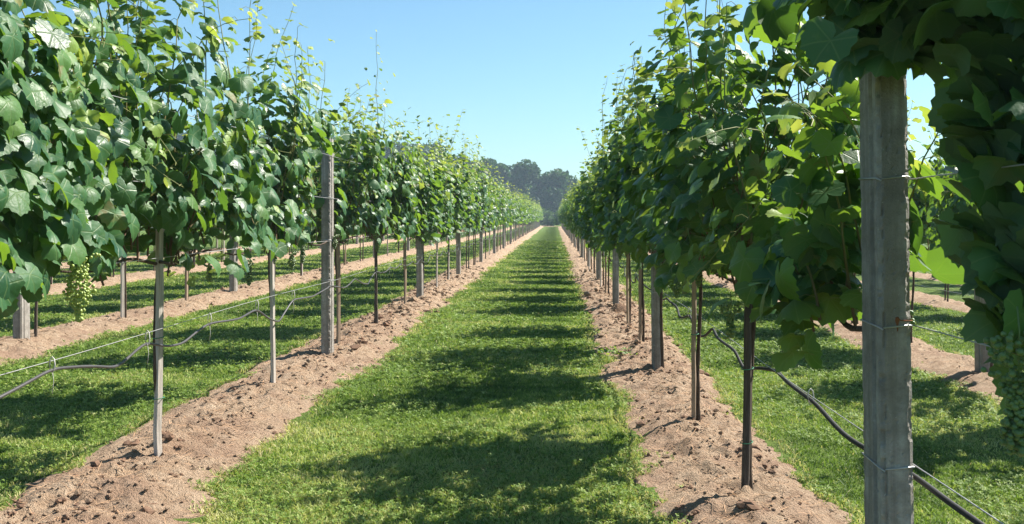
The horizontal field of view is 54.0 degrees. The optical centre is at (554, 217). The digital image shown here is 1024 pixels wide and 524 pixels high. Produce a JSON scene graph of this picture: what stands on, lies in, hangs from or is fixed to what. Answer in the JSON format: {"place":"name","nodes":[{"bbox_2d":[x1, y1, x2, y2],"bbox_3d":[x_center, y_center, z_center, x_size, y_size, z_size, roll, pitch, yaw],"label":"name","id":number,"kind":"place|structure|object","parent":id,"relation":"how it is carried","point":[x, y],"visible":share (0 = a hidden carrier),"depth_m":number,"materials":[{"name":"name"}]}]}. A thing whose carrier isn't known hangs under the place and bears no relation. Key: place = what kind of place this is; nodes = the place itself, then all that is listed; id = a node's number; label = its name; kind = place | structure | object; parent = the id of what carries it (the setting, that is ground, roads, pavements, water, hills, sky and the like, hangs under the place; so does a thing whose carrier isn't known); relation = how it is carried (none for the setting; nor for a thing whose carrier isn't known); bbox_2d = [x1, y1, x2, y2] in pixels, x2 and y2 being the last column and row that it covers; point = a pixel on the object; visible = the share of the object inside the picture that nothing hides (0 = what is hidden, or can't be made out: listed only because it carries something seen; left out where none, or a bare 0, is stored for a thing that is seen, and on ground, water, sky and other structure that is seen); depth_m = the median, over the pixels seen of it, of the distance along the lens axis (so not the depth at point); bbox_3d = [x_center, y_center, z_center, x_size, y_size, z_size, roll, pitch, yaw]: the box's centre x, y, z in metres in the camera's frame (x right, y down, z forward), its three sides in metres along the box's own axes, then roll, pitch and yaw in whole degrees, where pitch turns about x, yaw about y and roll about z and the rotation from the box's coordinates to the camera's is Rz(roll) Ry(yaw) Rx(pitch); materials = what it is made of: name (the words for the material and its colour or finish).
{"place":"outdoors","nodes":[
{"label":"outdoors","id":0,"kind":"place"},
{"bbox_2d":[0,0,961,215],"label":"sky","id":1,"kind":"structure","parent":0,"point":[524,74],"materials":[{"name":"blue"}]},
{"bbox_2d":[0,221,1023,523],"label":"ground","id":2,"kind":"structure","parent":0,"point":[552,233],"depth_m":7.21,"materials":[{"name":"green plant"}]},
{"bbox_2d":[12,270,29,338],"bbox_3d":[-5.249,0.380,9.880,0.098,2.410,0.181,0,0,0],"label":"trellis post","id":3,"kind":"object","parent":2,"relation":"on","point":[21,322],"visible":0.12,"depth_m":9.80,"materials":[{"name":"concrete"}]},
{"bbox_2d":[34,301,37,336],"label":"vine stake","id":4,"kind":"object","parent":2,"relation":"on","point":[36,320],"visible":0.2,"depth_m":10.09,"materials":[{"name":"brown wood"}]},
{"bbox_2d":[120,256,124,317],"bbox_3d":[-5.250,0.809,12.202,0.042,1.351,0.045,0,0,39],"label":"vine stake","id":5,"kind":"object","parent":2,"relation":"on","point":[122,291],"visible":0.41,"depth_m":12.19,"materials":[{"name":"grey wood"}]},
{"bbox_2d":[124,107,170,317],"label":"grapevine","id":6,"kind":"object","parent":2,"relation":"on","point":[125,299],"visible":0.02,"depth_m":12.30,"materials":[{"name":"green plant"}]},
{"bbox_2d":[146,100,221,292],"bbox_3d":[-5.249,-0.196,14.311,1.049,2.983,2.042,0,0,0],"label":"grapevine","id":7,"kind":"object","parent":2,"relation":"on","point":[198,230],"visible":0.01,"depth_m":14.37,"materials":[{"name":"green plant"}]},
{"bbox_2d":[185,251,187,300],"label":"vine stake","id":8,"kind":"object","parent":2,"relation":"on","point":[186,286],"visible":0.28,"depth_m":14.29,"materials":[{"name":"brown wood"}]},
{"bbox_2d":[9,234,389,272],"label":"soil strip","id":9,"kind":"object","parent":2,"relation":"on","point":[65,263],"visible":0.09,"depth_m":27.84,"materials":[{"name":"brown soil"}]},
{"bbox_2d":[229,235,237,290],"bbox_3d":[-5.247,0.380,16.400,0.098,2.410,0.181,0,0,0],"label":"trellis post","id":10,"kind":"object","parent":2,"relation":"on","point":[233,283],"visible":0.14,"depth_m":16.32,"materials":[{"name":"wood"}]},
{"bbox_2d":[15,233,391,273],"bbox_3d":[-2.109,0.212,35.600,0.003,0.020,68.800,0,0,0],"label":"trellis wire","id":11,"kind":"object","parent":10,"relation":"attached to","point":[201,252],"visible":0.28,"depth_m":5.72,"materials":[{"name":"grey metal"}]},
{"bbox_2d":[0,226,517,366],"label":"soil strip","id":12,"kind":"object","parent":2,"relation":"on","point":[9,348],"visible":0.52,"depth_m":12.57,"materials":[{"name":"brown soil"}]},
{"bbox_2d":[0,226,542,523],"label":"soil strip","id":13,"kind":"object","parent":2,"relation":"on","point":[219,448],"visible":0.57,"depth_m":5.87,"materials":[{"name":"brown soil"}]},
{"bbox_2d":[0,0,183,322],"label":"grapevine","id":14,"kind":"object","parent":13,"relation":"on","point":[41,239],"visible":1,"depth_m":3.56,"materials":[{"name":"green plant"}]},
{"bbox_2d":[1,0,291,391],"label":"grapevine","id":15,"kind":"object","parent":13,"relation":"on","point":[177,213],"visible":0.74,"depth_m":5.46,"materials":[{"name":"green plant"}]},
{"bbox_2d":[152,229,164,456],"bbox_3d":[-2.155,0.767,5.463,0.062,1.591,0.064,0,0,10],"label":"vine stake","id":16,"kind":"object","parent":13,"relation":"on","point":[158,399],"visible":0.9,"depth_m":5.46,"materials":[{"name":"grey wood"}]},
{"bbox_2d":[184,0,349,382],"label":"grapevine","id":17,"kind":"object","parent":13,"relation":"on","point":[295,165],"visible":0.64,"depth_m":7.66,"materials":[{"name":"green plant"}]},
{"bbox_2d":[270,245,275,382],"bbox_3d":[-2.155,0.838,7.664,0.037,1.451,0.046,0,0,18],"label":"vine stake","id":18,"kind":"object","parent":13,"relation":"on","point":[272,327],"visible":0.56,"depth_m":7.65,"materials":[{"name":"grey wood"}]},
{"bbox_2d":[321,138,333,354],"bbox_3d":[-2.157,0.457,9.530,0.098,2.410,0.181,0,0,0],"label":"trellis post","id":19,"kind":"object","parent":13,"relation":"on","point":[327,258],"visible":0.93,"depth_m":9.45,"materials":[{"name":"weathered wood"},{"name":"galvanised wire"}]},
{"bbox_2d":[0,226,523,375],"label":"trellis wire","id":20,"kind":"object","parent":19,"relation":"attached to","point":[185,321],"visible":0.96,"depth_m":5.42,"materials":[{"name":"grey metal"}]},
{"bbox_2d":[0,230,516,398],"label":"drip hose","id":21,"kind":"object","parent":20,"relation":"hanging from","point":[52,370],"visible":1,"depth_m":5.51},
{"bbox_2d":[30,73,497,201],"bbox_3d":[-2.109,-0.588,35.600,0.003,0.020,68.800,0,0,0],"label":"trellis wire","id":22,"kind":"object","parent":19,"relation":"attached to","point":[197,117],"visible":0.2,"depth_m":5.78,"materials":[{"name":"grey metal"}]},
{"bbox_2d":[279,30,402,327],"bbox_3d":[-2.158,-0.282,9.997,1.071,3.312,2.117,0,0,0],"label":"grapevine","id":23,"kind":"object","parent":13,"relation":"on","point":[378,212],"visible":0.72,"depth_m":10.10,"materials":[{"name":"green plant"}]},
{"bbox_2d":[320,88,432,322],"bbox_3d":[-2.154,-0.087,12.048,1.155,2.920,2.165,0,0,0],"label":"grapevine","id":24,"kind":"object","parent":13,"relation":"on","point":[408,181],"visible":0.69,"depth_m":11.96,"materials":[{"name":"green plant"}]},
{"bbox_2d":[374,107,449,277],"bbox_3d":[-2.159,-0.110,14.580,1.141,2.966,2.241,0,0,0],"label":"grapevine","id":25,"kind":"object","parent":13,"relation":"on","point":[434,205],"visible":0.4,"depth_m":14.51,"materials":[{"name":"green plant"}]},
{"bbox_2d":[387,124,456,246],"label":"grapevine","id":26,"kind":"object","parent":13,"relation":"on","point":[447,228],"visible":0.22,"depth_m":16.17,"materials":[{"name":"green plant"}]},
{"bbox_2d":[422,109,467,232],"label":"grapevine","id":27,"kind":"object","parent":13,"relation":"on","point":[460,213],"visible":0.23,"depth_m":18.26,"materials":[{"name":"green plant"}]},
{"bbox_2d":[425,126,476,278],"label":"grapevine","id":28,"kind":"object","parent":13,"relation":"on","point":[469,223],"visible":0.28,"depth_m":20.38,"materials":[{"name":"green plant"}]},
{"bbox_2d":[438,142,482,234],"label":"grapevine","id":29,"kind":"object","parent":13,"relation":"on","point":[478,220],"visible":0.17,"depth_m":22.55,"materials":[{"name":"green plant"}]},
{"bbox_2d":[451,135,489,267],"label":"grapevine","id":30,"kind":"object","parent":13,"relation":"on","point":[485,196],"visible":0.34,"depth_m":24.57,"materials":[{"name":"green plant"}]},
{"bbox_2d":[469,156,494,264],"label":"grapevine","id":31,"kind":"object","parent":13,"relation":"on","point":[490,224],"visible":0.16,"depth_m":26.85,"materials":[{"name":"green plant"}]},
{"bbox_2d":[42,225,501,294],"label":"soil strip","id":32,"kind":"object","parent":2,"relation":"on","point":[110,281],"visible":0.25,"depth_m":21.29,"materials":[{"name":"brown soil"}]},
{"bbox_2d":[300,166,317,275],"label":"grapevine","id":33,"kind":"object","parent":2,"relation":"on","point":[309,223],"visible":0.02,"depth_m":20.81,"materials":[{"name":"green plant"}]},
{"bbox_2d":[336,237,340,343],"bbox_3d":[-2.154,0.837,9.984,0.049,1.450,0.049,0,1,-7],"label":"vine stake","id":34,"kind":"object","parent":2,"relation":"on","point":[338,334],"visible":0.6,"depth_m":9.97,"materials":[{"name":"brown wood"}]},
{"bbox_2d":[374,238,377,323],"bbox_3d":[-2.157,0.827,12.138,0.049,1.471,0.048,0,0,-29],"label":"vine stake","id":35,"kind":"object","parent":2,"relation":"on","point":[376,288],"visible":0.55,"depth_m":12.12,"materials":[{"name":"brown wood"}]},
{"bbox_2d":[384,140,423,175],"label":"broadleaf tree","id":36,"kind":"object","parent":2,"relation":"on","point":[398,144],"depth_m":183.33,"materials":[{"name":"green plant"}]},
{"bbox_2d":[403,240,406,303],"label":"vine stake","id":37,"kind":"object","parent":2,"relation":"on","point":[405,284],"visible":0.49,"depth_m":14.42,"materials":[{"name":"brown wood"}]},
{"bbox_2d":[386,143,446,177],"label":"broadleaf tree","id":38,"kind":"object","parent":2,"relation":"on","point":[426,150],"visible":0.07,"depth_m":181.60,"materials":[{"name":"green plant"}]},
{"bbox_2d":[416,178,422,296],"bbox_3d":[-2.162,0.487,16.050,0.098,2.350,0.181,0,0,0],"label":"trellis post","id":39,"kind":"object","parent":2,"relation":"on","point":[419,271],"visible":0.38,"depth_m":15.96,"materials":[{"name":"wood"}]},
{"bbox_2d":[422,142,445,176],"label":"broadleaf tree","id":40,"kind":"object","parent":2,"relation":"on","point":[434,144],"visible":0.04,"depth_m":183.62,"materials":[{"name":"green plant"}]},
{"bbox_2d":[436,230,437,286],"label":"vine stake","id":41,"kind":"object","parent":2,"relation":"on","point":[437,263],"visible":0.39,"depth_m":18.35,"materials":[{"name":"grey wood"}]},
{"bbox_2d":[456,233,460,273],"bbox_3d":[-2.174,0.457,22.600,0.098,2.410,0.181,0,0,0],"label":"trellis post","id":42,"kind":"object","parent":2,"relation":"on","point":[458,254],"visible":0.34,"depth_m":22.52,"materials":[{"name":"wood"}]},
{"bbox_2d":[451,153,476,180],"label":"broadleaf tree","id":43,"kind":"object","parent":2,"relation":"on","point":[454,159],"visible":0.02,"depth_m":185.08,"materials":[{"name":"green plant"}]},
{"bbox_2d":[479,224,482,261],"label":"trellis post","id":44,"kind":"object","parent":2,"relation":"on","point":[481,248],"visible":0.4,"depth_m":28.96,"materials":[{"name":"wood"}]},
{"bbox_2d":[475,164,497,230],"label":"grapevine","id":45,"kind":"object","parent":2,"relation":"on","point":[495,223],"visible":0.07,"depth_m":29.05,"materials":[{"name":"green plant"}]},
{"bbox_2d":[477,174,501,224],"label":"grapevine","id":46,"kind":"object","parent":2,"relation":"on","point":[497,207],"visible":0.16,"depth_m":31.07,"materials":[{"name":"green plant"}]},
{"bbox_2d":[493,220,495,253],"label":"trellis post","id":47,"kind":"object","parent":2,"relation":"on","point":[494,242],"visible":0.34,"depth_m":35.41,"materials":[{"name":"wood"}]},
{"bbox_2d":[479,158,511,192],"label":"broadleaf tree","id":48,"kind":"object","parent":2,"relation":"on","point":[502,169],"visible":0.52,"depth_m":184.34,"materials":[{"name":"green plant"}]},
{"bbox_2d":[484,173,506,225],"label":"grapevine","id":49,"kind":"object","parent":2,"relation":"on","point":[502,208],"visible":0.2,"depth_m":33.26,"materials":[{"name":"green plant"}]},
{"bbox_2d":[1,276,994,523],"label":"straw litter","id":50,"kind":"object","parent":2,"relation":"on","point":[386,357],"visible":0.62,"depth_m":6.55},
{"bbox_2d":[488,165,508,225],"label":"grapevine","id":51,"kind":"object","parent":2,"relation":"on","point":[507,219],"visible":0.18,"depth_m":35.45,"materials":[{"name":"green plant"}]},
{"bbox_2d":[493,175,511,251],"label":"grapevine","id":52,"kind":"object","parent":2,"relation":"on","point":[508,205],"visible":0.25,"depth_m":37.52,"materials":[{"name":"green plant"}]},
{"bbox_2d":[493,177,513,249],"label":"grapevine","id":53,"kind":"object","parent":2,"relation":"on","point":[511,211],"visible":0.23,"depth_m":39.64,"materials":[{"name":"green plant"}]},
{"bbox_2d":[502,224,504,247],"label":"trellis post","id":54,"kind":"object","parent":2,"relation":"on","point":[503,236],"visible":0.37,"depth_m":41.87,"materials":[{"name":"wood"}]},
{"bbox_2d":[497,179,514,222],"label":"grapevine","id":55,"kind":"object","parent":2,"relation":"on","point":[513,209],"visible":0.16,"depth_m":41.83,"materials":[{"name":"green plant"}]},
{"bbox_2d":[505,185,518,245],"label":"grapevine","id":56,"kind":"object","parent":2,"relation":"on","point":[514,214],"visible":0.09,"depth_m":44.22,"materials":[{"name":"green plant"}]},
{"bbox_2d":[506,184,520,244],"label":"grapevine","id":57,"kind":"object","parent":2,"relation":"on","point":[516,208],"visible":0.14,"depth_m":46.08,"materials":[{"name":"green plant"}]},
{"bbox_2d":[506,184,523,223],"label":"grapevine","id":58,"kind":"object","parent":2,"relation":"on","point":[520,208],"visible":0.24,"depth_m":50.30,"materials":[{"name":"green plant"}]},
{"bbox_2d":[514,188,527,219],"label":"grapevine","id":59,"kind":"object","parent":2,"relation":"on","point":[526,207],"visible":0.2,"depth_m":61.16,"materials":[{"name":"green plant"}]},
{"bbox_2d":[505,159,546,207],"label":"broadleaf tree","id":60,"kind":"object","parent":2,"relation":"on","point":[525,172],"visible":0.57,"depth_m":184.12,"materials":[{"name":"green plant"}]},
{"bbox_2d":[528,170,565,224],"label":"broadleaf tree","id":61,"kind":"object","parent":2,"relation":"on","point":[534,181],"visible":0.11,"depth_m":186.47,"materials":[{"name":"green plant"}]},
{"bbox_2d":[540,210,555,225],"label":"shrub","id":62,"kind":"object","parent":2,"relation":"on","point":[550,214],"visible":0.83,"depth_m":162.19,"materials":[{"name":"green plant"}]},
{"bbox_2d":[538,168,573,218],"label":"broadleaf tree","id":63,"kind":"object","parent":2,"relation":"on","point":[553,192],"visible":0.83,"depth_m":181.89,"materials":[{"name":"green plant"}]},
{"bbox_2d":[553,210,560,224],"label":"shrub","id":64,"kind":"object","parent":2,"relation":"on","point":[557,222],"visible":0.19,"depth_m":159.76,"materials":[{"name":"green plant"}]},
{"bbox_2d":[568,191,575,234],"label":"grapevine","id":65,"kind":"object","parent":2,"relation":"on","point":[570,220],"visible":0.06,"depth_m":28.26,"materials":[{"name":"green plant"}]},
{"bbox_2d":[566,175,579,186],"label":"broadleaf tree","id":66,"kind":"object","parent":2,"relation":"on","point":[571,179],"visible":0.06,"depth_m":192.03,"materials":[{"name":"green plant"}]},
{"bbox_2d":[572,156,591,269],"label":"grapevine","id":67,"kind":"object","parent":2,"relation":"on","point":[576,193],"visible":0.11,"depth_m":26.18,"materials":[{"name":"green plant"}]},
{"bbox_2d":[571,156,601,272],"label":"grapevine","id":68,"kind":"object","parent":2,"relation":"on","point":[574,219],"visible":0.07,"depth_m":24.12,"materials":[{"name":"green plant"}]},
{"bbox_2d":[574,126,608,285],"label":"grapevine","id":69,"kind":"object","parent":2,"relation":"on","point":[577,202],"visible":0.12,"depth_m":19.84,"materials":[{"name":"green plant"}]},
{"bbox_2d":[578,130,609,292],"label":"grapevine","id":70,"kind":"object","parent":2,"relation":"on","point":[583,193],"visible":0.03,"depth_m":17.88,"materials":[{"name":"green plant"}]},
{"bbox_2d":[597,251,599,279],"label":"trellis post","id":71,"kind":"object","parent":2,"relation":"on","point":[598,264],"visible":0.09,"depth_m":21.61,"materials":[{"name":"wood"}]},
{"bbox_2d":[600,246,601,285],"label":"vine stake","id":72,"kind":"object","parent":2,"relation":"on","point":[600,267],"visible":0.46,"depth_m":20.01,"materials":[{"name":"grey wood"}]},
{"bbox_2d":[605,251,606,292],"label":"vine stake","id":73,"kind":"object","parent":2,"relation":"on","point":[605,274],"visible":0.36,"depth_m":17.89,"materials":[{"name":"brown wood"}]},
{"bbox_2d":[612,248,618,303],"bbox_3d":[0.929,0.570,15.350,0.098,2.350,0.181,0,0,0],"label":"trellis post","id":74,"kind":"object","parent":2,"relation":"on","point":[615,261],"visible":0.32,"depth_m":15.26,"materials":[{"name":"wood"}]},
{"bbox_2d":[609,303,631,313],"bbox_3d":[0.950,1.334,14.600,0.400,0.183,0.560,0,0,0],"label":"soil mound","id":75,"kind":"object","parent":2,"relation":"on","point":[619,307],"visible":0.52,"depth_m":14.46,"materials":[{"name":"brown soil"}]},
{"bbox_2d":[588,95,663,323],"bbox_3d":[0.929,-0.085,12.819,1.033,3.084,2.041,0,0,0],"label":"grapevine","id":76,"kind":"object","parent":2,"relation":"on","point":[593,199],"visible":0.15,"depth_m":12.82,"materials":[{"name":"green plant"}]},
{"bbox_2d":[626,254,628,323],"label":"vine stake","id":77,"kind":"object","parent":2,"relation":"on","point":[627,289],"visible":0.49,"depth_m":12.79,"materials":[{"name":"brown wood"}]},
{"bbox_2d":[638,269,641,342],"bbox_3d":[0.931,0.895,10.899,0.039,1.500,0.040,0,0,33],"label":"vine stake","id":78,"kind":"object","parent":2,"relation":"on","point":[640,301],"visible":0.44,"depth_m":10.89,"materials":[{"name":"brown wood"}]},
{"bbox_2d":[558,227,851,523],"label":"soil strip","id":79,"kind":"object","parent":2,"relation":"on","point":[697,480],"visible":0.48,"depth_m":6.03,"materials":[{"name":"brown soil"}]},
{"bbox_2d":[578,134,610,249],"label":"grapevine","id":80,"kind":"object","parent":79,"relation":"on","point":[587,212],"visible":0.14,"depth_m":15.49,"materials":[{"name":"green plant"}]},
{"bbox_2d":[590,345,637,355],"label":"weed","id":81,"kind":"object","parent":79,"relation":"on","point":[606,350],"visible":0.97,"depth_m":10.13,"materials":[{"name":"green plant"}]},
{"bbox_2d":[590,56,657,341],"bbox_3d":[0.927,-0.178,10.901,1.104,3.267,2.388,0,0,0],"label":"grapevine","id":82,"kind":"object","parent":79,"relation":"on","point":[603,163],"visible":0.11,"depth_m":10.87,"materials":[{"name":"green plant"}]},
{"bbox_2d":[600,41,702,368],"bbox_3d":[0.920,0.003,9.326,1.096,2.904,2.854,0,0,0],"label":"grapevine","id":83,"kind":"object","parent":79,"relation":"on","point":[611,186],"visible":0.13,"depth_m":8.59,"materials":[{"name":"green plant"}]},
{"bbox_2d":[651,246,662,368],"bbox_3d":[0.924,0.540,9.130,0.098,2.410,0.181,0,0,0],"label":"trellis post","id":84,"kind":"object","parent":79,"relation":"on","point":[655,330],"visible":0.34,"depth_m":9.04,"materials":[{"name":"wood"}]},
{"bbox_2d":[610,0,774,421],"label":"grapevine","id":85,"kind":"object","parent":79,"relation":"on","point":[629,205],"visible":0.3,"depth_m":6.52,"materials":[{"name":"green plant"}]},
{"bbox_2d":[690,280,698,419],"bbox_3d":[0.930,0.870,6.682,0.054,1.551,0.058,0,0,-44],"label":"vine stake","id":86,"kind":"object","parent":79,"relation":"on","point":[693,334],"visible":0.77,"depth_m":6.68,"materials":[{"name":"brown wood"}]},
{"bbox_2d":[629,0,859,490],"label":"grapevine","id":87,"kind":"object","parent":79,"relation":"on","point":[665,158],"visible":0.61,"depth_m":4.52,"materials":[{"name":"green plant"}]},
{"bbox_2d":[740,304,753,488],"bbox_3d":[0.936,1.020,4.904,0.063,1.251,0.067,0,1,-39],"label":"vine stake","id":88,"kind":"object","parent":79,"relation":"on","point":[745,441],"visible":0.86,"depth_m":4.90,"materials":[{"name":"brown wood"}]},
{"bbox_2d":[698,0,1023,456],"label":"grapevine","id":89,"kind":"object","parent":79,"relation":"on","point":[794,265],"visible":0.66,"depth_m":2.52,"materials":[{"name":"green plant"}]},
{"bbox_2d":[858,72,914,523],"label":"trellis post","id":90,"kind":"object","parent":79,"relation":"on","point":[887,401],"visible":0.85,"depth_m":2.70,"materials":[{"name":"wood"}]},
{"bbox_2d":[607,253,1003,523],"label":"trellis wire","id":91,"kind":"object","parent":90,"relation":"attached to","point":[862,430],"visible":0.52,"depth_m":3.24,"materials":[{"name":"silver metal"}]},
{"bbox_2d":[585,242,984,523],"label":"drip hose","id":92,"kind":"object","parent":91,"relation":"hanging from","point":[966,514],"visible":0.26,"depth_m":3.54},
{"bbox_2d":[858,310,1016,354],"bbox_3d":[0.979,0.295,35.600,0.003,0.020,68.800,0,0,0],"label":"trellis wire","id":93,"kind":"object","parent":90,"relation":"attached to","point":[952,336],"visible":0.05,"depth_m":2.48,"materials":[{"name":"silver metal"}]},
{"bbox_2d":[647,252,1002,404],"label":"soil strip","id":94,"kind":"object","parent":2,"relation":"on","point":[940,366],"visible":0.08,"depth_m":10.16,"materials":[{"name":"brown soil"}]},
{"bbox_2d":[0,261,999,523],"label":"soil clods","id":95,"kind":"object","parent":94,"relation":"on","point":[400,307],"visible":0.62,"depth_m":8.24,"materials":[{"name":"brown soil"}]},
{"bbox_2d":[907,96,959,342],"bbox_3d":[4.023,0.006,11.217,1.042,3.061,2.290,0,0,0],"label":"grapevine","id":96,"kind":"object","parent":94,"relation":"on","point":[919,196],"visible":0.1,"depth_m":11.09,"materials":[{"name":"green plant"}]},
{"bbox_2d":[974,289,989,372],"bbox_3d":[4.014,0.621,9.440,0.090,2.410,0.175,0,0,0],"label":"trellis post","id":97,"kind":"object","parent":94,"relation":"on","point":[981,354],"visible":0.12,"depth_m":9.38,"materials":[{"name":"wood"}]},
{"bbox_2d":[859,281,970,312],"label":"soil strip","id":98,"kind":"object","parent":2,"relation":"on","point":[938,301],"visible":0.01,"depth_m":18.10,"materials":[{"name":"brown soil"}]},
{"bbox_2d":[919,202,948,301],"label":"grapevine","id":99,"kind":"object","parent":2,"relation":"on","point":[947,284],"depth_m":18.24,"materials":[{"name":"green plant"}]},
{"bbox_2d":[909,271,961,285],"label":"soil strip","id":100,"kind":"object","parent":2,"relation":"on","point":[923,276],"depth_m":27.23,"materials":[{"name":"brown soil"}]},
{"bbox_2d":[919,137,1022,370],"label":"grapevine","id":101,"kind":"object","parent":2,"relation":"on","point":[951,202],"visible":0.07,"depth_m":9.45,"materials":[{"name":"green plant"}]},
{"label":"trellis post","id":102,"kind":"object","parent":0,"visible":0},
{"bbox_2d":[765,164,1023,196],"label":"trellis wire","id":103,"kind":"object","parent":102,"relation":"attached to","point":[946,174],"visible":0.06,"depth_m":2.53,"materials":[{"name":"grey metal"}]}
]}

